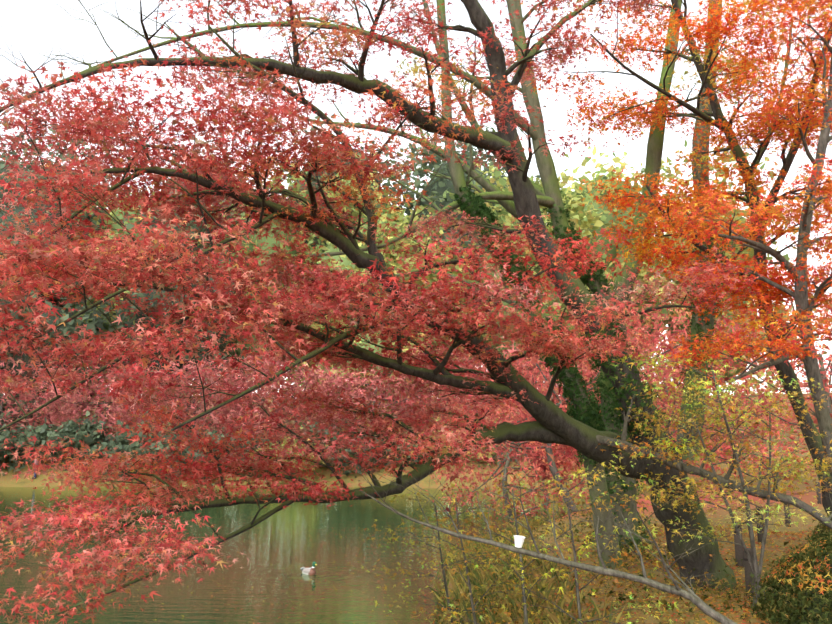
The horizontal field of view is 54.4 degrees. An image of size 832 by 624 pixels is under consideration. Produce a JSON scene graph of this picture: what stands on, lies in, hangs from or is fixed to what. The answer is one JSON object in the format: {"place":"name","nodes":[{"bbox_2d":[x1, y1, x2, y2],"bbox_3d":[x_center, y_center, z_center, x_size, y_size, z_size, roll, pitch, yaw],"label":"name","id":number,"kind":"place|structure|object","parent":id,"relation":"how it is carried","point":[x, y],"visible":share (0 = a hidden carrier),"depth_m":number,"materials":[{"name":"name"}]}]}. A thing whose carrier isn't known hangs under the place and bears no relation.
{"place":"outdoors","nodes":[
{"label":"outdoors","id":0,"kind":"place"},
{"bbox_2d":[0,487,590,623],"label":"pond water","id":1,"kind":"structure","parent":0,"point":[321,520],"depth_m":18.61,"materials":[{"name":"green liquid"}]},
{"bbox_2d":[300,561,316,574],"bbox_3d":[-2.284,5.471,17.254,0.208,0.333,0.643,9,-13,-42],"label":"mallard duck","id":2,"kind":"object","parent":1,"relation":"on","point":[309,571],"visible":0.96,"depth_m":17.11},
{"bbox_2d":[0,393,831,623],"bbox_3d":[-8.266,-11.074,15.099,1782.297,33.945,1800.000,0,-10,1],"label":"ground","id":3,"kind":"structure","parent":0,"point":[7,480],"depth_m":20.59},
{"bbox_2d":[93,127,253,429],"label":"brown trees","id":4,"kind":"object","parent":3,"relation":"on","point":[197,141],"depth_m":89.93,"materials":[{"name":"brown plant"}]},
{"bbox_2d":[0,111,571,485],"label":"trees","id":5,"kind":"object","parent":3,"relation":"on","point":[70,428],"depth_m":65.14,"materials":[{"name":"plant"}]},
{"bbox_2d":[0,313,736,452],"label":"red trees","id":6,"kind":"object","parent":3,"relation":"on","point":[63,410],"depth_m":60.52,"materials":[{"name":"red plant"}]},
{"bbox_2d":[0,143,756,403],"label":"trees","id":7,"kind":"object","parent":3,"relation":"on","point":[345,262],"visible":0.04,"depth_m":70.95,"materials":[{"name":"plant"}]},
{"bbox_2d":[0,0,772,623],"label":"maple","id":8,"kind":"object","parent":3,"relation":"on","point":[238,114],"depth_m":7.69,"materials":[{"name":"red plant"}]},
{"bbox_2d":[0,0,794,550],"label":"mossy tree","id":9,"kind":"object","parent":3,"relation":"on","point":[550,196],"depth_m":13.71,"materials":[{"name":"brown plant"}]},
{"bbox_2d":[45,502,827,623],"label":"fallen leaves","id":10,"kind":"object","parent":3,"relation":"on","point":[734,569],"visible":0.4,"depth_m":12.36,"materials":[{"name":"orange plant"}]},
{"bbox_2d":[42,132,831,482],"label":"background trees","id":11,"kind":"object","parent":3,"relation":"on","point":[584,220],"depth_m":68.20,"materials":[{"name":"green plant"}]},
{"bbox_2d":[429,508,624,623],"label":"bank grass","id":12,"kind":"structure","parent":3,"relation":"on","point":[551,617],"depth_m":12.87,"materials":[{"name":"green plant"}]},
{"bbox_2d":[322,367,831,623],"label":"bare wood limbs","id":13,"kind":"object","parent":3,"relation":"on","point":[694,598],"visible":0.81,"depth_m":7.04,"materials":[{"name":"grey plant"}]},
{"bbox_2d":[514,535,524,547],"bbox_3d":[0.887,1.966,6.929,0.102,0.099,0.102,0,-10,1],"label":"plastic cup","id":14,"kind":"object","parent":13,"relation":"on","point":[518,540],"visible":1,"depth_m":6.90,"materials":[{"name":"white plastic"}]},
{"bbox_2d":[436,0,726,568],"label":"ivy","id":15,"kind":"object","parent":3,"relation":"on","point":[594,413],"depth_m":12.25,"materials":[{"name":"green plant"}]},
{"bbox_2d":[332,264,831,521],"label":"red trees","id":16,"kind":"object","parent":3,"relation":"on","point":[561,458],"depth_m":28.10,"materials":[{"name":"plant"}]},
{"bbox_2d":[336,346,831,623],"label":"yellow saplings","id":17,"kind":"object","parent":3,"relation":"on","point":[802,465],"depth_m":8.68,"materials":[{"name":"yellow plant"}]},
{"bbox_2d":[418,502,829,623],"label":"undergrowth leaves","id":18,"kind":"object","parent":3,"relation":"on","point":[652,557],"visible":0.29,"depth_m":10.67,"materials":[{"name":"yellow plant"}]},
{"bbox_2d":[502,0,831,515],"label":"orange maple","id":19,"kind":"object","parent":3,"relation":"on","point":[719,26],"depth_m":12.19,"materials":[{"name":"orange plant"}]},
{"bbox_2d":[632,0,831,478],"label":"tree","id":20,"kind":"object","parent":3,"relation":"on","point":[765,318],"depth_m":10.48,"materials":[{"name":"orange plant"}]},
{"bbox_2d":[733,523,743,567],"bbox_3d":[4.782,3.574,11.966,0.119,0.882,0.122,0,-10,1],"label":"fence post","id":21,"kind":"object","parent":3,"relation":"on","point":[739,555],"visible":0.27,"depth_m":11.93,"materials":[{"name":"grey wood"}]},
{"bbox_2d":[743,548,754,597],"bbox_3d":[3.987,3.236,9.643,0.119,0.812,0.122,0,-10,1],"label":"fence post","id":22,"kind":"object","parent":3,"relation":"on","point":[747,568],"visible":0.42,"depth_m":9.62,"materials":[{"name":"grey wood"}]},
{"bbox_2d":[756,506,763,542],"bbox_3d":[6.046,3.851,14.188,0.119,0.862,0.122,0,-10,1],"label":"fence post","id":23,"kind":"object","parent":3,"relation":"on","point":[760,535],"visible":0.29,"depth_m":14.16,"materials":[{"name":"grey wood"}]},
{"bbox_2d":[741,521,831,623],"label":"azalea shrub","id":24,"kind":"object","parent":3,"relation":"on","point":[818,548],"depth_m":7.38,"materials":[{"name":"green plant"}]},
{"bbox_2d":[784,503,790,526],"bbox_3d":[8.227,4.565,17.907,0.119,0.862,0.122,0,-10,1],"label":"trunk","id":25,"kind":"object","parent":3,"relation":"on","point":[787,521],"visible":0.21,"depth_m":17.88,"materials":[{"name":"grey wood"}]},
{"bbox_2d":[816,482,821,503],"bbox_3d":[11.678,5.369,23.443,0.114,0.862,0.117,0,-10,1],"label":"trunk","id":26,"kind":"object","parent":3,"relation":"on","point":[819,496],"visible":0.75,"depth_m":23.42,"materials":[{"name":"grey wood"}]},
{"bbox_2d":[0,0,831,398],"label":"sky","id":27,"kind":"structure","parent":0,"point":[33,24],"materials":[{"name":"white"}]},
{"bbox_2d":[805,511,831,548],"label":"azalea shrub","id":28,"kind":"object","parent":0,"point":[825,528],"depth_m":12.27,"materials":[{"name":"green plant"}]}
]}

